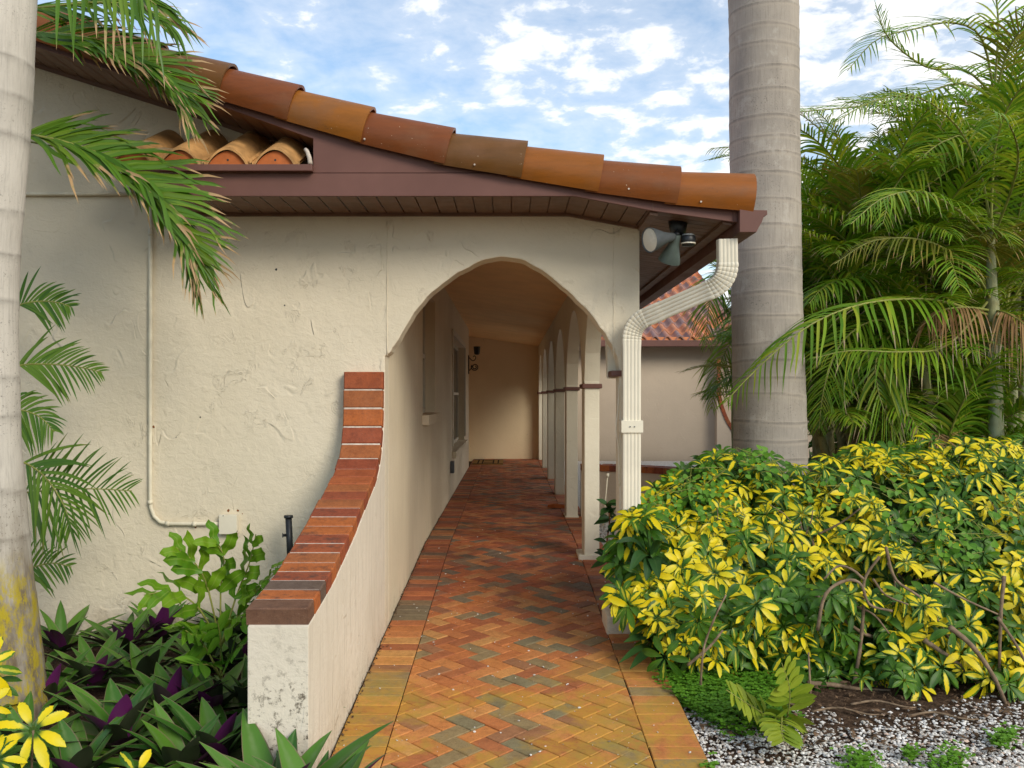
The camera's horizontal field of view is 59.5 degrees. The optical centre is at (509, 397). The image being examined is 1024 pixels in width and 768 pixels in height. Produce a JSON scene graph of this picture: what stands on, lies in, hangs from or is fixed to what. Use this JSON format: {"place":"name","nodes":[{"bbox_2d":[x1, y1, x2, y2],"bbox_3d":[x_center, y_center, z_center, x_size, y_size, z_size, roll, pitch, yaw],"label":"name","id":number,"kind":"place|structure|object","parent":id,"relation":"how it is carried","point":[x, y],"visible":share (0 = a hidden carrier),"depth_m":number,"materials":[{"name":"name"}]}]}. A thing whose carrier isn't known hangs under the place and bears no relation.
{"place":"outdoors","nodes":[
{"label":"outdoors","id":0,"kind":"place"},
{"bbox_2d":[13,461,1023,767],"bbox_3d":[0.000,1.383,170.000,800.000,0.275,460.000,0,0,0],"label":"ground","id":1,"kind":"structure","parent":0,"point":[939,697],"depth_m":4.00,"materials":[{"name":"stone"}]},
{"bbox_2d":[0,0,53,720],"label":"palm tree","id":2,"kind":"object","parent":1,"relation":"on","point":[20,629],"visible":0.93,"depth_m":3.85,"materials":[{"name":"grey plant"}]},
{"bbox_2d":[0,636,68,767],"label":"variegated bush","id":3,"kind":"object","parent":1,"relation":"on","point":[34,742],"visible":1,"depth_m":3.00,"materials":[{"name":"yellow plant"}]},
{"bbox_2d":[0,691,117,755],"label":"boat lily","id":4,"kind":"object","parent":1,"relation":"on","point":[28,700],"visible":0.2,"depth_m":3.54,"materials":[{"name":"green plant"}]},
{"bbox_2d":[3,646,125,706],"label":"boat lily","id":5,"kind":"object","parent":1,"relation":"on","point":[56,683],"visible":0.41,"depth_m":4.00,"materials":[{"name":"green plant"}]},
{"bbox_2d":[19,268,141,597],"bbox_3d":[-2.302,0.413,4.484,0.986,2.176,0.331,0,0,24],"label":"areca palm","id":6,"kind":"object","parent":1,"relation":"on","point":[38,371],"visible":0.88,"depth_m":4.50,"materials":[{"name":"green plant"}]},
{"bbox_2d":[11,705,149,767],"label":"boat lily","id":7,"kind":"object","parent":1,"relation":"on","point":[81,755],"visible":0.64,"depth_m":3.31,"materials":[{"name":"green plant"}]},
{"bbox_2d":[39,600,125,662],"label":"boat lily","id":8,"kind":"object","parent":1,"relation":"on","point":[59,632],"visible":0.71,"depth_m":4.74,"materials":[{"name":"green plant"}]},
{"bbox_2d":[41,630,160,708],"bbox_3d":[-1.981,1.261,4.228,0.674,0.234,0.776,0,0,-38],"label":"boat lily","id":9,"kind":"object","parent":1,"relation":"on","point":[104,656],"visible":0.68,"depth_m":4.17,"materials":[{"name":"green plant"}]},
{"bbox_2d":[0,674,216,755],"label":"boat lily","id":10,"kind":"object","parent":1,"relation":"on","point":[99,716],"visible":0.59,"depth_m":3.53,"materials":[{"name":"green plant"}]},
{"bbox_2d":[72,609,174,658],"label":"boat lily","id":11,"kind":"object","parent":1,"relation":"on","point":[103,635],"visible":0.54,"depth_m":4.65,"materials":[{"name":"green plant"}]},
{"bbox_2d":[64,631,205,695],"bbox_3d":[-1.731,1.247,4.247,0.680,0.232,0.664,0,0,-38],"label":"boat lily","id":12,"kind":"object","parent":1,"relation":"on","point":[145,663],"visible":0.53,"depth_m":4.19,"materials":[{"name":"green plant"}]},
{"bbox_2d":[111,749,164,767],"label":"variegated bush","id":13,"kind":"object","parent":1,"relation":"on","point":[126,759],"visible":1,"depth_m":2.97,"materials":[{"name":"yellow plant"}]},
{"bbox_2d":[31,0,249,322],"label":"coconut palm","id":14,"kind":"object","parent":1,"relation":"on","point":[153,191],"visible":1,"depth_m":4.16,"materials":[{"name":"green plant"}]},
{"bbox_2d":[108,601,200,641],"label":"boat lily","id":15,"kind":"object","parent":1,"relation":"on","point":[164,615],"visible":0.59,"depth_m":4.81,"materials":[{"name":"green plant"}]},
{"bbox_2d":[71,700,240,767],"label":"boat lily","id":16,"kind":"object","parent":1,"relation":"on","point":[171,745],"visible":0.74,"depth_m":3.28,"materials":[{"name":"green plant"}]},
{"bbox_2d":[74,655,247,743],"bbox_3d":[-1.470,1.240,3.857,0.739,0.276,0.686,0,0,34],"label":"boat lily","id":17,"kind":"object","parent":1,"relation":"on","point":[164,688],"visible":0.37,"depth_m":3.75,"materials":[{"name":"green plant"}]},
{"bbox_2d":[115,694,247,767],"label":"boat lily","id":18,"kind":"object","parent":1,"relation":"on","point":[191,725],"visible":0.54,"depth_m":3.37,"materials":[{"name":"green plant"}]},
{"bbox_2d":[146,659,247,721],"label":"boat lily","id":19,"kind":"object","parent":1,"relation":"on","point":[215,696],"visible":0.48,"depth_m":3.84,"materials":[{"name":"green plant"}]},
{"bbox_2d":[156,626,245,673],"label":"boat lily","id":20,"kind":"object","parent":1,"relation":"on","point":[185,647],"visible":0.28,"depth_m":4.37,"materials":[{"name":"green plant"}]},
{"bbox_2d":[124,519,283,645],"bbox_3d":[-1.234,0.834,3.822,0.664,0.589,0.474,0,0,17],"label":"wavy leaf plant","id":21,"kind":"object","parent":1,"relation":"on","point":[222,579],"visible":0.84,"depth_m":3.93,"materials":[{"name":"green plant"}]},
{"bbox_2d":[175,609,247,678],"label":"seedling","id":22,"kind":"object","parent":1,"relation":"on","point":[196,653],"visible":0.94,"depth_m":3.63,"materials":[{"name":"green plant"}]},
{"bbox_2d":[178,603,248,639],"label":"boat lily","id":23,"kind":"object","parent":1,"relation":"on","point":[210,619],"visible":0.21,"depth_m":4.83,"materials":[{"name":"green plant"}]},
{"bbox_2d":[209,631,247,675],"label":"boat lily","id":24,"kind":"object","parent":1,"relation":"on","point":[228,644],"visible":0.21,"depth_m":4.34,"materials":[{"name":"green plant"}]},
{"bbox_2d":[209,654,345,715],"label":"boat lily","id":25,"kind":"object","parent":1,"relation":"on","point":[241,696],"visible":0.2,"depth_m":3.84,"materials":[{"name":"green plant"}]},
{"bbox_2d":[176,708,392,767],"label":"boat lily","id":26,"kind":"object","parent":1,"relation":"on","point":[254,743],"visible":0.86,"depth_m":3.02,"materials":[{"name":"green plant"}]},
{"bbox_2d":[282,515,292,553],"bbox_3d":[-1.196,0.803,4.850,0.064,0.328,0.048,0,0,-15],"label":"standpipe","id":27,"kind":"object","parent":1,"relation":"on","point":[288,535],"visible":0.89,"depth_m":4.83,"materials":[{"name":"black plastic"}]},
{"bbox_2d":[199,728,386,767],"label":"boat lily","id":28,"kind":"object","parent":1,"relation":"on","point":[290,756],"visible":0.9,"depth_m":2.96,"materials":[{"name":"green plant"}]},
{"bbox_2d":[246,372,384,767],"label":"garden wall","id":29,"kind":"structure","parent":1,"relation":"on","point":[315,615],"depth_m":3.72,"materials":[{"name":"paint"}]},
{"bbox_2d":[235,750,397,767],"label":"boat lily","id":30,"kind":"object","parent":1,"relation":"on","point":[321,762],"visible":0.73,"depth_m":3.00,"materials":[{"name":"green plant"}]},
{"bbox_2d":[19,11,766,638],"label":"house","id":31,"kind":"structure","parent":1,"relation":"on","point":[415,261],"depth_m":5.05,"materials":[{"name":"beige paint"}]},
{"bbox_2d":[26,192,238,533],"bbox_3d":[-2.297,-0.195,5.026,1.562,1.919,0.046,0,0,0],"label":"conduit","id":32,"kind":"object","parent":31,"relation":"attached to","point":[227,523],"visible":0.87,"depth_m":5.02,"materials":[{"name":"paint"}]},
{"bbox_2d":[422,306,440,424],"bbox_3d":[-0.742,-0.338,7.855,0.195,1.125,1.290,0,0,0],"label":"window","id":33,"kind":"structure","parent":31,"relation":"in","point":[428,419],"depth_m":8.40,"materials":[{"name":"paint"}]},
{"bbox_2d":[450,461,454,472],"bbox_3d":[-0.677,0.830,10.690,0.045,0.140,0.140,0,0,0],"label":"outlet box","id":34,"kind":"object","parent":31,"relation":"attached to","point":[452,466],"visible":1,"depth_m":10.62,"materials":[{"name":"grey metal"}]},
{"bbox_2d":[452,344,467,457],"bbox_3d":[-0.742,-0.013,12.500,0.195,1.515,3.100,0,0,0],"label":"window","id":35,"kind":"structure","parent":31,"relation":"in","point":[455,453],"depth_m":13.56,"materials":[{"name":"paint"}]},
{"bbox_2d":[468,346,479,373],"bbox_3d":[-0.595,-0.635,15.300,0.210,0.470,0.104,0,0,0],"label":"wall lantern","id":36,"kind":"object","parent":31,"relation":"attached to","point":[476,350],"depth_m":15.28,"materials":[{"name":"metal"}]},
{"bbox_2d":[642,220,695,265],"bbox_3d":[0.832,-0.819,4.717,0.314,0.246,0.188,0,0,-31],"label":"floodlight","id":37,"kind":"object","parent":31,"relation":"attached to","point":[653,239],"visible":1,"depth_m":4.70,"materials":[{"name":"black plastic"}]},
{"bbox_2d":[591,499,615,576],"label":"shoot","id":38,"kind":"object","parent":1,"relation":"on","point":[604,517],"visible":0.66,"depth_m":5.58,"materials":[{"name":"green plant"}]},
{"bbox_2d":[602,473,608,525],"bbox_3d":[0.799,0.844,7.400,0.056,0.432,0.026,0,0,0],"label":"riser pipe","id":39,"kind":"object","parent":1,"relation":"on","point":[607,475],"visible":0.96,"depth_m":7.39,"materials":[{"name":"paint"}]},
{"bbox_2d":[580,464,683,520],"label":"planter wall","id":40,"kind":"structure","parent":1,"relation":"on","point":[651,473],"depth_m":8.98,"materials":[{"name":"brown paint"}]},
{"bbox_2d":[596,448,740,689],"bbox_3d":[0.991,0.886,5.290,0.768,1.146,2.314,0,0,16],"label":"variegated bush","id":41,"kind":"object","parent":1,"relation":"on","point":[673,606],"visible":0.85,"depth_m":4.66,"materials":[{"name":"yellow plant"}]},
{"bbox_2d":[615,522,668,580],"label":"strap leaf plant","id":42,"kind":"object","parent":41,"relation":"on","point":[650,563],"visible":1,"depth_m":4.61,"materials":[{"name":"green plant"}]},
{"bbox_2d":[637,464,740,532],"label":"climbing vine","id":43,"kind":"object","parent":41,"relation":"on","point":[699,508],"visible":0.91,"depth_m":5.05,"materials":[{"name":"green plant"}]},
{"bbox_2d":[577,271,836,460],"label":"house wing","id":44,"kind":"structure","parent":1,"relation":"on","point":[678,424],"depth_m":17.52,"materials":[{"name":"beige paint"}]},
{"bbox_2d":[714,359,731,451],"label":"garden wall","id":45,"kind":"structure","parent":1,"relation":"on","point":[722,429],"depth_m":17.30,"materials":[{"name":"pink paint"}]},
{"bbox_2d":[728,0,807,484],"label":"palm tree","id":46,"kind":"object","parent":1,"relation":"on","point":[765,149],"visible":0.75,"depth_m":6.38,"materials":[{"name":"grey plant"}]},
{"bbox_2d":[726,656,816,748],"bbox_3d":[1.081,1.288,3.725,0.344,0.415,0.507,0,0,28],"label":"cycad","id":47,"kind":"object","parent":1,"relation":"on","point":[801,696],"visible":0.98,"depth_m":3.75,"materials":[{"name":"green plant"}]},
{"bbox_2d":[693,444,892,693],"bbox_3d":[1.573,0.910,5.285,0.961,1.182,2.408,0,0,14],"label":"variegated bush","id":48,"kind":"object","parent":1,"relation":"on","point":[766,605],"visible":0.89,"depth_m":4.71,"materials":[{"name":"green plant"}]},
{"bbox_2d":[736,445,855,513],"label":"climbing vine","id":49,"kind":"object","parent":48,"relation":"on","point":[768,477],"visible":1,"depth_m":5.24,"materials":[{"name":"green plant"}]},
{"bbox_2d":[578,461,1020,767],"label":"gravel bed","id":50,"kind":"object","parent":1,"relation":"on","point":[662,463],"visible":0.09,"depth_m":13.16,"materials":[{"name":"grey gravel"}]},
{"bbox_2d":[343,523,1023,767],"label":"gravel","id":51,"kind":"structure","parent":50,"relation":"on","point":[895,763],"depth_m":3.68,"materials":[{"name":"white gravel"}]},
{"bbox_2d":[682,261,732,450],"bbox_3d":[2.244,-0.374,8.932,1.466,2.614,2.479,0,0,33],"label":"areca palm","id":52,"kind":"object","parent":50,"relation":"on","point":[717,305],"visible":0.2,"depth_m":8.71,"materials":[{"name":"green plant"}]},
{"bbox_2d":[650,650,1023,767],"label":"ground cover","id":53,"kind":"object","parent":50,"relation":"on","point":[715,687],"visible":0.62,"depth_m":3.90,"materials":[{"name":"green plant"}]},
{"bbox_2d":[698,177,978,479],"bbox_3d":[3.074,-0.408,8.512,2.724,3.517,2.602,0,0,0],"label":"areca palm","id":54,"kind":"object","parent":1,"relation":"on","point":[816,450],"visible":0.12,"depth_m":8.12,"materials":[{"name":"green plant"}]},
{"bbox_2d":[711,274,967,488],"bbox_3d":[3.857,-0.303,9.916,2.873,3.307,2.764,0,0,38],"label":"areca palm","id":55,"kind":"object","parent":1,"relation":"on","point":[830,439],"depth_m":9.90,"materials":[{"name":"green plant"}]},
{"bbox_2d":[812,707,882,715],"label":"fallen twig","id":56,"kind":"object","parent":1,"relation":"on","point":[823,709],"visible":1,"depth_m":4.00,"materials":[{"name":"brown wood"}]},
{"bbox_2d":[675,229,1023,464],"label":"areca palm","id":57,"kind":"object","parent":1,"relation":"on","point":[846,298],"visible":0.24,"depth_m":7.37,"materials":[{"name":"green plant"}]},
{"bbox_2d":[704,92,1020,455],"bbox_3d":[3.868,-0.891,9.210,4.292,4.482,3.956,0,0,0],"label":"areca palm","id":58,"kind":"object","parent":1,"relation":"on","point":[886,144],"visible":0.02,"depth_m":8.95,"materials":[{"name":"green plant"}]},
{"bbox_2d":[707,86,1023,456],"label":"areca palm","id":59,"kind":"object","parent":1,"relation":"on","point":[851,180],"visible":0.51,"depth_m":7.27,"materials":[{"name":"green plant"}]},
{"bbox_2d":[769,433,962,701],"bbox_3d":[2.296,0.860,5.365,1.150,1.227,2.714,0,0,27],"label":"variegated bush","id":60,"kind":"object","parent":1,"relation":"on","point":[886,567],"visible":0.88,"depth_m":4.74,"materials":[{"name":"green plant"}]},
{"bbox_2d":[713,75,1023,519],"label":"areca palm","id":61,"kind":"object","parent":1,"relation":"on","point":[990,306],"visible":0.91,"depth_m":6.62,"materials":[{"name":"green plant"}]},
{"bbox_2d":[850,700,919,707],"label":"fallen twig","id":62,"kind":"object","parent":1,"relation":"on","point":[864,701],"visible":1,"depth_m":4.08,"materials":[{"name":"brown wood"}]},
{"bbox_2d":[803,219,971,469],"bbox_3d":[4.874,-0.551,12.147,3.371,4.410,1.619,0,0,0],"label":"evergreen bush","id":63,"kind":"object","parent":1,"relation":"on","point":[810,453],"depth_m":12.15,"materials":[{"name":"green plant"}]},
{"bbox_2d":[800,0,1023,347],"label":"areca palm","id":64,"kind":"object","parent":1,"relation":"on","point":[992,30],"visible":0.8,"depth_m":7.33,"materials":[{"name":"green plant"}]},
{"bbox_2d":[802,79,1023,492],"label":"areca palm","id":65,"kind":"object","parent":1,"relation":"on","point":[1013,298],"visible":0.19,"depth_m":7.71,"materials":[{"name":"green plant"}]},
{"bbox_2d":[806,269,1023,470],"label":"areca palm","id":66,"kind":"object","parent":1,"relation":"on","point":[972,411],"visible":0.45,"depth_m":7.04,"materials":[{"name":"green plant"}]},
{"bbox_2d":[834,6,1023,447],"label":"areca palm","id":67,"kind":"object","parent":1,"relation":"on","point":[1018,69],"visible":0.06,"depth_m":9.02,"materials":[{"name":"green plant"}]},
{"bbox_2d":[907,711,978,719],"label":"fallen twig","id":68,"kind":"object","parent":1,"relation":"on","point":[928,712],"visible":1,"depth_m":3.95,"materials":[{"name":"brown wood"}]},
{"bbox_2d":[911,433,1023,703],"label":"variegated bush","id":69,"kind":"object","parent":1,"relation":"on","point":[984,598],"visible":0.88,"depth_m":4.68,"materials":[{"name":"green plant"}]},
{"bbox_2d":[853,466,1023,564],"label":"climbing vine","id":70,"kind":"object","parent":69,"relation":"on","point":[956,549],"visible":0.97,"depth_m":4.89,"materials":[{"name":"green plant"}]},
{"bbox_2d":[330,459,710,767],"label":"path","id":71,"kind":"structure","parent":0,"point":[509,500],"depth_m":4.54,"materials":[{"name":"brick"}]},
{"bbox_2d":[472,460,502,464],"bbox_3d":[-0.383,1.188,16.475,0.545,0.018,1.050,0,0,0],"label":"doormat","id":72,"kind":"object","parent":71,"relation":"on","point":[487,462],"visible":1,"depth_m":16.27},
{"bbox_2d":[619,632,666,670],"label":"strap leaf plant","id":73,"kind":"object","parent":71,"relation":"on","point":[640,657],"visible":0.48,"depth_m":4.47,"materials":[{"name":"green plant"}]},
{"bbox_2d":[38,0,1023,306],"label":"sky","id":74,"kind":"structure","parent":0,"point":[636,81],"materials":[{"name":"blue"}]},
{"bbox_2d":[548,503,564,507],"bbox_3d":[0.536,1.173,9.802,0.206,0.045,0.250,0,0,27],"label":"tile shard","id":75,"kind":"object","parent":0,"point":[551,505],"visible":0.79,"depth_m":9.70,"materials":[{"name":"ceramic"}]}
]}

